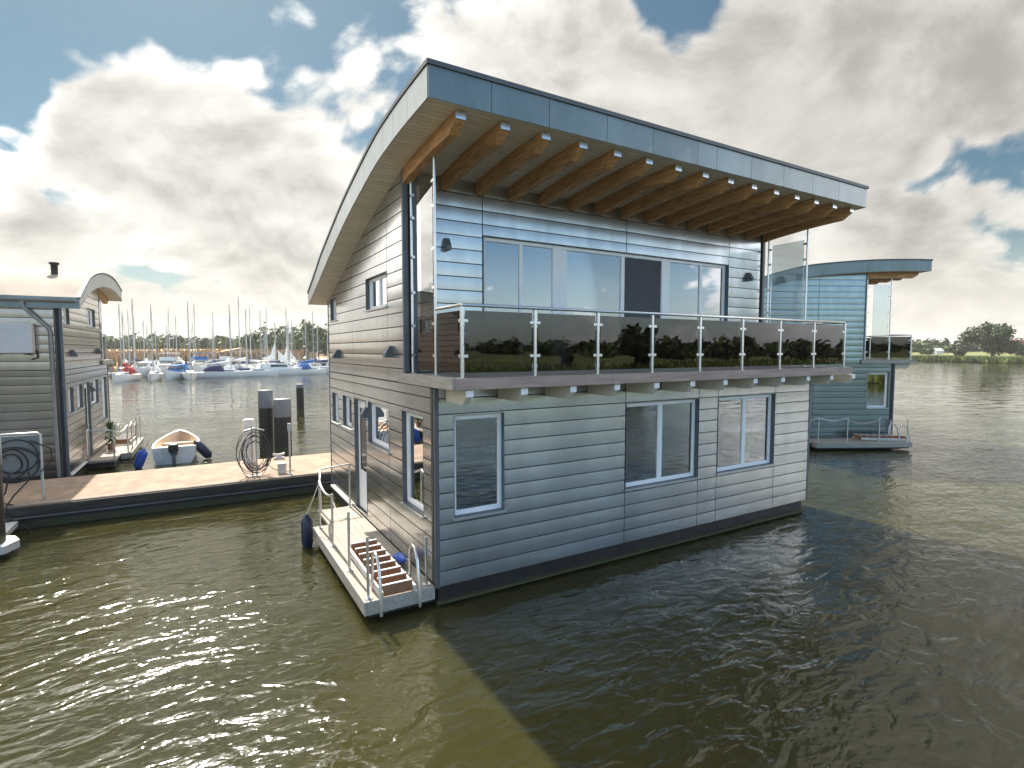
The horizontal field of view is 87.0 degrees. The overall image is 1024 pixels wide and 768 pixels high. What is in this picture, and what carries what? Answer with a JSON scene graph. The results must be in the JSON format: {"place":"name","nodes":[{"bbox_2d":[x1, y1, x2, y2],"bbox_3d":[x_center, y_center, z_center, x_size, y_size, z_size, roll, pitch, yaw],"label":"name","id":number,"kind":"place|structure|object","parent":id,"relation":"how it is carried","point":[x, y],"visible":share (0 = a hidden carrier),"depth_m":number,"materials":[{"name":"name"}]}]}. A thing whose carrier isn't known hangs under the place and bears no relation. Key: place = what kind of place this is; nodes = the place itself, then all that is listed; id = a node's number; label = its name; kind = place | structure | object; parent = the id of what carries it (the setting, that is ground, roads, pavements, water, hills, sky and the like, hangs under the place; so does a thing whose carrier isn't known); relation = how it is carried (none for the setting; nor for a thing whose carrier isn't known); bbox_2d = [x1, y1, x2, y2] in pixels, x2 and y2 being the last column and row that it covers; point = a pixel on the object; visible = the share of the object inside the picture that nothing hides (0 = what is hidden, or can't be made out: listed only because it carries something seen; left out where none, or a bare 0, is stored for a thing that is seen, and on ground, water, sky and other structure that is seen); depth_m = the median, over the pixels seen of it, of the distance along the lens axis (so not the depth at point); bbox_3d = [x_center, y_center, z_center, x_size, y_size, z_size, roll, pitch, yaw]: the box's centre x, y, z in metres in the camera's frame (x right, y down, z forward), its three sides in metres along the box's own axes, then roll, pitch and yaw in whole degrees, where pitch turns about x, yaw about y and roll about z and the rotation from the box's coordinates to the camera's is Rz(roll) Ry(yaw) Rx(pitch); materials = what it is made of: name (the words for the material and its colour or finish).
{"place":"outdoors","nodes":[
{"label":"outdoors","id":0,"kind":"place"},
{"bbox_2d":[104,347,328,366],"bbox_3d":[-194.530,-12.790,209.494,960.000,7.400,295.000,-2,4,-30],"label":"bank","id":1,"kind":"structure","parent":0,"point":[322,355],"depth_m":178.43,"materials":[{"name":"green plant"}]},
{"bbox_2d":[107,331,254,348],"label":"distant wood","id":2,"kind":"object","parent":1,"relation":"on","point":[219,341],"visible":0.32,"depth_m":203.85,"materials":[{"name":"green plant"}]},
{"bbox_2d":[216,348,269,353],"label":"shore hall","id":3,"kind":"structure","parent":1,"relation":"on","point":[243,350],"depth_m":130.78,"materials":[{"name":"beige glass"}]},
{"bbox_2d":[237,332,263,349],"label":"broadleaf tree","id":4,"kind":"object","parent":1,"relation":"on","point":[254,339],"visible":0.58,"depth_m":148.03,"materials":[{"name":"green plant"}]},
{"bbox_2d":[273,332,301,350],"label":"broadleaf tree","id":5,"kind":"object","parent":1,"relation":"on","point":[279,342],"visible":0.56,"depth_m":149.70,"materials":[{"name":"green plant"}]},
{"bbox_2d":[254,322,326,355],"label":"distant wood","id":6,"kind":"object","parent":1,"relation":"on","point":[270,336],"visible":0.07,"depth_m":163.75,"materials":[{"name":"green plant"}]},
{"bbox_2d":[289,319,324,352],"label":"broadleaf tree","id":7,"kind":"object","parent":1,"relation":"on","point":[309,329],"visible":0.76,"depth_m":139.29,"materials":[{"name":"green plant"}]},
{"bbox_2d":[304,326,326,357],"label":"broadleaf tree","id":8,"kind":"object","parent":1,"relation":"on","point":[323,346],"visible":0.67,"depth_m":141.27,"materials":[{"name":"green plant"}]},
{"bbox_2d":[0,361,1023,767],"bbox_3d":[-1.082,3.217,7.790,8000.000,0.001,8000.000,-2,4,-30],"label":"water","id":9,"kind":"structure","parent":0,"point":[864,609],"depth_m":7.01,"materials":[{"name":"liquid"}]},
{"bbox_2d":[0,437,19,556],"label":"boat","id":10,"kind":"object","parent":9,"relation":"in","point":[8,543],"visible":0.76,"depth_m":9.72,"materials":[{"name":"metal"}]},
{"bbox_2d":[0,262,143,481],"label":"houseboat","id":11,"kind":"object","parent":9,"relation":"on","point":[54,383],"visible":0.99,"depth_m":14.46,"materials":[{"name":"black paint"}]},
{"bbox_2d":[62,308,71,325],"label":"window","id":12,"kind":"structure","parent":11,"relation":"in","point":[66,311],"depth_m":15.08,"materials":[{"name":"clear glass"}]},
{"bbox_2d":[67,387,75,414],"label":"window","id":13,"kind":"structure","parent":11,"relation":"in","point":[70,390],"depth_m":15.23,"materials":[{"name":"white plastic"}]},
{"bbox_2d":[76,384,84,409],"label":"window","id":14,"kind":"structure","parent":11,"relation":"in","point":[79,397],"depth_m":16.28,"materials":[{"name":"glass"}]},
{"bbox_2d":[83,381,92,457],"bbox_3d":[-13.389,1.107,16.951,0.153,2.338,0.908,-2,4,-29],"label":"door","id":15,"kind":"structure","parent":11,"relation":"in","point":[86,387],"depth_m":17.29,"materials":[{"name":"white plastic"}]},
{"bbox_2d":[86,308,96,328],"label":"window","id":16,"kind":"structure","parent":11,"relation":"in","point":[90,316],"depth_m":18.27,"materials":[{"name":"clear glass"}]},
{"bbox_2d":[90,379,100,406],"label":"window","id":17,"kind":"structure","parent":11,"relation":"in","point":[94,394],"depth_m":18.48,"materials":[{"name":"glass"}]},
{"bbox_2d":[101,377,108,420],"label":"window","id":18,"kind":"structure","parent":11,"relation":"in","point":[104,387],"depth_m":19.99,"materials":[{"name":"white plastic"}]},
{"bbox_2d":[104,420,117,449],"bbox_3d":[-13.662,1.729,18.420,0.456,1.032,0.417,-1,4,-13],"label":"potted plant","id":19,"kind":"object","parent":11,"relation":"on","point":[109,425],"visible":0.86,"depth_m":18.36,"materials":[{"name":"green plant"}]},
{"bbox_2d":[116,313,131,372],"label":"sailing boat","id":20,"kind":"object","parent":9,"relation":"on","point":[124,361],"visible":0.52,"depth_m":79.58,"materials":[{"name":"metal"}]},
{"bbox_2d":[111,304,141,381],"bbox_3d":[-46.100,-4.695,63.986,1.657,9.503,5.180,-1,4,-8],"label":"sailing boat","id":21,"kind":"object","parent":9,"relation":"on","point":[128,372],"visible":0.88,"depth_m":63.60,"materials":[{"name":"grey paint"}]},
{"bbox_2d":[123,309,137,366],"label":"sailing boat","id":22,"kind":"object","parent":9,"relation":"on","point":[130,359],"visible":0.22,"depth_m":86.95,"materials":[{"name":"metal"}]},
{"bbox_2d":[126,299,143,366],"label":"sailing boat","id":23,"kind":"object","parent":9,"relation":"on","point":[136,359],"visible":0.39,"depth_m":77.71,"materials":[{"name":"grey paint"}]},
{"bbox_2d":[130,316,140,362],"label":"sailing boat","id":24,"kind":"object","parent":9,"relation":"on","point":[134,338],"visible":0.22,"depth_m":94.45,"materials":[{"name":"metal"}]},
{"bbox_2d":[133,441,149,468],"bbox_3d":[-11.627,2.230,16.971,0.280,0.932,0.280,21,-8,-30],"label":"boat fender","id":25,"kind":"object","parent":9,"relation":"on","point":[140,458],"visible":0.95,"depth_m":16.86,"materials":[{"name":"blue plastic"}]},
{"bbox_2d":[132,361,158,376],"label":"motor boat","id":26,"kind":"object","parent":9,"relation":"on","point":[142,367],"visible":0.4,"depth_m":73.88,"materials":[{"name":"grey paint"}]},
{"bbox_2d":[137,319,155,360],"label":"sailing boat","id":27,"kind":"object","parent":9,"relation":"on","point":[143,340],"visible":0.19,"depth_m":81.54,"materials":[{"name":"metal"}]},
{"bbox_2d":[143,326,151,359],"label":"sailing boat","id":28,"kind":"object","parent":9,"relation":"on","point":[149,346],"visible":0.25,"depth_m":104.31,"materials":[{"name":"metal"}]},
{"bbox_2d":[147,304,162,380],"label":"sailing boat","id":29,"kind":"object","parent":9,"relation":"on","point":[155,373],"visible":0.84,"depth_m":66.10,"materials":[{"name":"grey paint"}]},
{"bbox_2d":[163,326,171,356],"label":"sailing boat","id":30,"kind":"object","parent":9,"relation":"on","point":[167,342],"visible":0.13,"depth_m":83.97,"materials":[{"name":"metal"}]},
{"bbox_2d":[3,453,332,529],"bbox_3d":[-12.734,2.902,11.145,51.380,0.807,2.868,-2,4,-30],"label":"floating dock","id":31,"kind":"object","parent":9,"relation":"on","point":[75,499],"visible":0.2,"depth_m":12.80,"materials":[{"name":"black paint"}]},
{"bbox_2d":[0,432,44,499],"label":"cable rack","id":32,"kind":"object","parent":31,"relation":"on","point":[11,463],"visible":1,"depth_m":11.38,"materials":[{"name":"metal"}]},
{"bbox_2d":[1,439,52,529],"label":"cable coil","id":33,"kind":"object","parent":32,"relation":"hanging from","point":[8,479],"visible":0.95,"depth_m":11.29,"materials":[{"name":"black rubber"}]},
{"bbox_2d":[242,418,255,462],"bbox_3d":[-7.503,1.610,15.412,0.400,1.250,0.400,-2,4,-30],"label":"pedestal","id":34,"kind":"object","parent":31,"relation":"on","point":[247,423],"visible":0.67,"depth_m":15.29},
{"bbox_2d":[243,425,263,477],"bbox_3d":[-6.547,1.692,13.713,0.490,1.300,0.260,-2,4,-30],"label":"hose stand","id":35,"kind":"object","parent":31,"relation":"on","point":[256,428],"visible":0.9,"depth_m":13.69,"materials":[{"name":"metal"}]},
{"bbox_2d":[236,429,293,477],"bbox_3d":[-6.270,1.764,13.781,1.389,1.267,0.236,-2,4,-33],"label":"hose coil","id":36,"kind":"object","parent":35,"relation":"hanging from","point":[266,461],"visible":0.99,"depth_m":13.63,"materials":[{"name":"grey rubber"}]},
{"bbox_2d":[273,452,284,459],"bbox_3d":[-6.851,2.109,15.875,0.340,0.192,0.120,-2,4,-30],"label":"mooring cleat","id":37,"kind":"object","parent":31,"relation":"on","point":[279,456],"visible":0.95,"depth_m":15.83,"materials":[{"name":"white metal"}]},
{"bbox_2d":[276,462,286,473],"bbox_3d":[-5.991,2.185,14.061,0.240,0.268,0.200,-2,4,-30],"label":"junction box","id":38,"kind":"object","parent":31,"relation":"on","point":[281,467],"visible":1,"depth_m":13.99,"materials":[{"name":"white plastic"}]},
{"bbox_2d":[287,423,292,474],"bbox_3d":[-5.733,1.668,13.925,0.120,1.320,0.120,-2,4,-30],"label":"power post","id":39,"kind":"object","parent":31,"relation":"on","point":[289,430],"visible":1,"depth_m":13.90,"materials":[{"name":"metal"}]},
{"bbox_2d":[164,312,174,356],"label":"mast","id":40,"kind":"object","parent":9,"relation":"on","point":[169,335],"visible":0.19,"depth_m":104.70,"materials":[{"name":"metal"}]},
{"bbox_2d":[157,353,184,376],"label":"motor boat","id":41,"kind":"object","parent":9,"relation":"on","point":[163,362],"visible":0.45,"depth_m":77.16,"materials":[{"name":"grey paint"}]},
{"bbox_2d":[152,429,199,465],"bbox_3d":[-11.737,2.286,18.935,1.382,0.932,3.713,-2,4,-28],"label":"open dinghy","id":42,"kind":"object","parent":9,"relation":"on","point":[175,447],"visible":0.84,"depth_m":17.77,"materials":[{"name":"white plastic"}]},
{"bbox_2d":[191,436,211,457],"bbox_3d":[-10.582,2.144,18.338,0.300,0.982,0.300,-43,23,-21],"label":"boat fender","id":43,"kind":"object","parent":42,"relation":"hanging from","point":[203,450],"visible":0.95,"depth_m":18.28,"materials":[{"name":"blue plastic"}]},
{"bbox_2d":[163,364,188,379],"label":"motor boat","id":44,"kind":"object","parent":9,"relation":"on","point":[172,372],"visible":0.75,"depth_m":68.08,"materials":[{"name":"grey paint"}]},
{"bbox_2d":[172,316,182,359],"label":"sailing boat","id":45,"kind":"object","parent":9,"relation":"on","point":[177,357],"visible":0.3,"depth_m":97.52,"materials":[{"name":"metal"}]},
{"bbox_2d":[182,301,196,379],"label":"sailing boat","id":46,"kind":"object","parent":9,"relation":"on","point":[189,374],"visible":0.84,"depth_m":67.90,"materials":[{"name":"grey paint"}]},
{"bbox_2d":[190,323,197,360],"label":"sailing boat","id":47,"kind":"object","parent":9,"relation":"on","point":[193,344],"visible":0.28,"depth_m":106.19,"materials":[{"name":"metal"}]},
{"bbox_2d":[188,303,201,359],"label":"sailing boat","id":48,"kind":"object","parent":9,"relation":"on","point":[192,358],"visible":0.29,"depth_m":99.66,"materials":[{"name":"metal"}]},
{"bbox_2d":[188,353,214,371],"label":"motor boat","id":49,"kind":"object","parent":9,"relation":"on","point":[200,364],"visible":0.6,"depth_m":81.11,"materials":[{"name":"grey paint"}]},
{"bbox_2d":[208,329,215,359],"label":"sailing boat","id":50,"kind":"object","parent":9,"relation":"on","point":[212,347],"visible":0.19,"depth_m":110.22,"materials":[{"name":"metal"}]},
{"bbox_2d":[209,312,218,358],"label":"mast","id":51,"kind":"object","parent":9,"relation":"on","point":[213,334],"visible":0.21,"depth_m":95.43,"materials":[{"name":"metal"}]},
{"bbox_2d":[194,306,252,377],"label":"sailing boat","id":52,"kind":"object","parent":9,"relation":"on","point":[214,370],"visible":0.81,"depth_m":72.40,"materials":[{"name":"grey paint"}]},
{"bbox_2d":[212,353,240,369],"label":"motor boat","id":53,"kind":"object","parent":9,"relation":"on","point":[221,358],"visible":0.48,"depth_m":84.95,"materials":[{"name":"grey paint"}]},
{"bbox_2d":[223,311,237,369],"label":"sailing boat","id":54,"kind":"object","parent":9,"relation":"on","point":[226,367],"visible":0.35,"depth_m":82.66,"materials":[{"name":"metal"}]},
{"bbox_2d":[232,298,247,364],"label":"sailing boat","id":55,"kind":"object","parent":9,"relation":"on","point":[238,325],"visible":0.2,"depth_m":87.15,"materials":[{"name":"grey paint"}]},
{"bbox_2d":[233,309,258,370],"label":"sailing boat","id":56,"kind":"object","parent":9,"relation":"on","point":[244,367],"visible":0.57,"depth_m":83.46,"materials":[{"name":"white paint"}]},
{"bbox_2d":[245,306,256,358],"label":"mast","id":57,"kind":"object","parent":9,"relation":"on","point":[250,335],"visible":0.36,"depth_m":97.01,"materials":[{"name":"metal"}]},
{"bbox_2d":[234,312,278,376],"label":"sailing boat","id":58,"kind":"object","parent":9,"relation":"on","point":[256,372],"visible":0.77,"depth_m":75.82,"materials":[{"name":"grey paint"}]},
{"bbox_2d":[245,360,269,367],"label":"motor boat","id":59,"kind":"object","parent":9,"relation":"on","point":[253,362],"visible":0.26,"depth_m":84.23,"materials":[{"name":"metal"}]},
{"bbox_2d":[258,390,273,455],"bbox_3d":[-8.640,1.954,19.007,0.486,3.510,0.486,-2,4,-30],"label":"mooring pile","id":60,"kind":"object","parent":9,"relation":"in","point":[265,406],"visible":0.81,"depth_m":18.78,"materials":[{"name":"wood"}]},
{"bbox_2d":[262,313,271,362],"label":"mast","id":61,"kind":"object","parent":9,"relation":"on","point":[266,335],"visible":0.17,"depth_m":97.67,"materials":[{"name":"metal"}]},
{"bbox_2d":[253,322,290,363],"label":"sailing boat","id":62,"kind":"object","parent":9,"relation":"on","point":[271,356],"visible":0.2,"depth_m":89.92,"materials":[{"name":"white fabric"}]},
{"bbox_2d":[269,360,283,362],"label":"motor boat","id":63,"kind":"object","parent":9,"relation":"on","point":[277,361],"visible":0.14,"depth_m":83.20,"materials":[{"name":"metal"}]},
{"bbox_2d":[256,363,303,375],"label":"motor boat","id":64,"kind":"object","parent":9,"relation":"on","point":[283,369],"visible":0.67,"depth_m":78.25,"materials":[{"name":"grey paint"}]},
{"bbox_2d":[273,398,291,456],"bbox_3d":[-7.939,2.112,18.733,0.586,3.230,0.586,-2,4,-30],"label":"mooring pile","id":65,"kind":"object","parent":9,"relation":"in","point":[282,412],"visible":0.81,"depth_m":18.46,"materials":[{"name":"metal"}]},
{"bbox_2d":[282,308,291,351],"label":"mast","id":66,"kind":"object","parent":9,"relation":"on","point":[286,331],"visible":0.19,"depth_m":98.44,"materials":[{"name":"metal"}]},
{"bbox_2d":[281,325,297,365],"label":"sailing boat","id":67,"kind":"object","parent":9,"relation":"on","point":[286,355],"visible":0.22,"depth_m":93.63,"materials":[{"name":"white fabric"}]},
{"bbox_2d":[287,320,297,366],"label":"sailing boat","id":68,"kind":"object","parent":9,"relation":"on","point":[291,330],"visible":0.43,"depth_m":86.87,"materials":[{"name":"metal"}]},
{"bbox_2d":[296,384,303,415],"bbox_3d":[-12.043,1.481,30.749,0.426,2.980,0.426,-2,4,-30],"label":"mooring pile","id":69,"kind":"object","parent":9,"relation":"in","point":[300,397],"visible":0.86,"depth_m":30.55,"materials":[{"name":"wood"}]},
{"bbox_2d":[301,318,310,360],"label":"sailing boat","id":70,"kind":"object","parent":9,"relation":"on","point":[305,357],"visible":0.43,"depth_m":106.90,"materials":[{"name":"metal"}]},
{"bbox_2d":[296,311,327,374],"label":"sailing boat","id":71,"kind":"object","parent":9,"relation":"on","point":[307,368],"visible":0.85,"depth_m":81.99,"materials":[{"name":"grey paint"}]},
{"bbox_2d":[314,329,321,359],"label":"sailing boat","id":72,"kind":"object","parent":9,"relation":"on","point":[317,345],"visible":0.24,"depth_m":109.08,"materials":[{"name":"metal"}]},
{"bbox_2d":[308,323,328,373],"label":"sailing boat","id":73,"kind":"object","parent":9,"relation":"on","point":[324,361],"visible":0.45,"depth_m":84.68,"materials":[{"name":"grey paint"}]},
{"bbox_2d":[307,57,868,617],"bbox_3d":[1.011,-0.363,12.438,10.624,7.662,8.136,-2,4,-30],"label":"houseboat","id":74,"kind":"object","parent":9,"relation":"on","point":[557,345],"visible":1,"depth_m":9.20,"materials":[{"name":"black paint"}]},
{"bbox_2d":[301,485,317,547],"bbox_3d":[-3.834,2.505,10.230,0.341,1.273,0.208,-6,7,-60],"label":"boat fender","id":75,"kind":"object","parent":74,"relation":"hanging from","point":[306,531],"visible":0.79,"depth_m":10.12,"materials":[{"name":"blue plastic"}]},
{"bbox_2d":[329,298,336,321],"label":"window","id":76,"kind":"structure","parent":74,"relation":"in","point":[333,314],"depth_m":13.14,"materials":[{"name":"white plastic"}]},
{"bbox_2d":[331,392,339,424],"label":"window","id":77,"kind":"structure","parent":74,"relation":"in","point":[335,398],"depth_m":13.26,"materials":[{"name":"glass"}]},
{"bbox_2d":[341,395,351,430],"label":"window","id":78,"kind":"structure","parent":74,"relation":"in","point":[347,412],"depth_m":12.32,"materials":[{"name":"glass"}]},
{"bbox_2d":[354,397,367,516],"bbox_3d":[-3.059,1.470,11.182,0.153,2.338,0.908,-2,4,-30],"label":"door","id":79,"kind":"structure","parent":74,"relation":"in","point":[359,423],"depth_m":11.42,"materials":[{"name":"white plastic"}]},
{"bbox_2d":[364,271,387,311],"bbox_3d":[-2.449,-1.670,9.908,0.192,0.629,1.360,-2,4,-30],"label":"window","id":80,"kind":"structure","parent":74,"relation":"in","point":[375,286],"depth_m":10.11,"materials":[{"name":"clear glass"}]},
{"bbox_2d":[366,401,389,454],"bbox_3d":[-2.439,0.786,10.046,0.192,0.829,1.360,-2,4,-30],"label":"window","id":81,"kind":"structure","parent":74,"relation":"in","point":[378,415],"depth_m":10.26,"materials":[{"name":"glass"}]},
{"bbox_2d":[393,552,407,563],"bbox_3d":[-1.754,2.744,8.508,0.160,0.160,0.534,-2,-6,-30],"label":"boat fender","id":82,"kind":"object","parent":74,"relation":"on","point":[400,558],"visible":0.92,"depth_m":8.41,"materials":[{"name":"blue plastic"}]},
{"bbox_2d":[400,410,424,518],"bbox_3d":[-1.518,1.223,8.506,0.192,1.549,0.990,-2,4,-30],"label":"window","id":83,"kind":"structure","parent":74,"relation":"in","point":[412,424],"depth_m":8.71,"materials":[{"name":"white plastic"}]},
{"bbox_2d":[453,412,506,520],"bbox_3d":[-0.505,1.201,8.063,0.880,1.529,0.192,-2,4,-30],"label":"window","id":84,"kind":"structure","parent":74,"relation":"in","point":[478,445],"depth_m":8.11,"materials":[{"name":"white plastic"}]},
{"bbox_2d":[483,235,727,369],"bbox_3d":[2.221,-1.486,10.957,6.400,2.329,0.192,-2,4,-30],"label":"window","id":85,"kind":"structure","parent":74,"relation":"in","point":[517,272],"depth_m":10.64,"materials":[{"name":"clear glass"}]},
{"bbox_2d":[624,399,698,491],"bbox_3d":[2.761,1.080,9.983,1.880,1.549,0.192,-2,4,-30],"label":"window","id":86,"kind":"structure","parent":74,"relation":"in","point":[661,439],"depth_m":10.01,"materials":[{"name":"clear glass"}]},
{"bbox_2d":[716,394,774,474],"bbox_3d":[4.824,1.004,11.196,1.850,1.549,0.192,-2,4,-30],"label":"window","id":87,"kind":"structure","parent":74,"relation":"in","point":[745,425],"depth_m":11.24,"materials":[{"name":"clear glass"}]},
{"bbox_2d":[763,259,932,448],"bbox_3d":[11.435,-1.138,24.905,8.136,7.641,10.624,0,4,-2],"label":"houseboat","id":88,"kind":"object","parent":9,"relation":"on","point":[856,412],"visible":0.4,"depth_m":20.59,"materials":[{"name":"blue paint"}]},
{"bbox_2d":[866,372,888,408],"bbox_3d":[14.095,0.254,20.876,0.900,1.409,0.192,0,4,-2],"label":"window","id":89,"kind":"structure","parent":88,"relation":"in","point":[877,382],"depth_m":20.92,"materials":[{"name":"glass"}]},
{"bbox_2d":[0,0,1023,344],"label":"sky","id":90,"kind":"structure","parent":0,"point":[206,154],"materials":[{"name":"white"}]},
{"bbox_2d":[911,351,1023,362],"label":"bank","id":91,"kind":"structure","parent":0,"point":[980,353],"depth_m":195.14,"materials":[{"name":"green plant"}]},
{"bbox_2d":[919,346,935,354],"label":"shore bush","id":92,"kind":"object","parent":91,"relation":"on","point":[927,350],"visible":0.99,"depth_m":207.74,"materials":[{"name":"green plant"}]},
{"bbox_2d":[931,348,943,353],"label":"shed","id":93,"kind":"structure","parent":91,"relation":"on","point":[938,350],"depth_m":206.34,"materials":[{"name":"metal"}]},
{"bbox_2d":[865,355,1023,362],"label":"reed bed","id":94,"kind":"object","parent":91,"relation":"on","point":[986,358],"visible":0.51,"depth_m":162.77,"materials":[{"name":"green plant"}]},
{"bbox_2d":[948,345,966,355],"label":"shore bush","id":95,"kind":"object","parent":91,"relation":"on","point":[959,350],"visible":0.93,"depth_m":187.86,"materials":[{"name":"green plant"}]},
{"bbox_2d":[912,338,1016,352],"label":"distant wood","id":96,"kind":"object","parent":91,"relation":"on","point":[918,345],"visible":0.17,"depth_m":239.16,"materials":[{"name":"green plant"}]},
{"bbox_2d":[956,321,1023,355],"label":"broadleaf tree","id":97,"kind":"object","parent":91,"relation":"on","point":[992,338],"visible":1,"depth_m":168.41,"materials":[{"name":"green plant"}]},
{"bbox_2d":[1009,338,1023,353],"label":"shore bush","id":98,"kind":"object","parent":91,"relation":"on","point":[1021,340],"visible":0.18,"depth_m":177.84,"materials":[{"name":"plant"}]},
{"bbox_2d":[1014,342,1023,355],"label":"shore bush","id":99,"kind":"object","parent":91,"relation":"on","point":[1020,352],"visible":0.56,"depth_m":172.04,"materials":[{"name":"green plant"}]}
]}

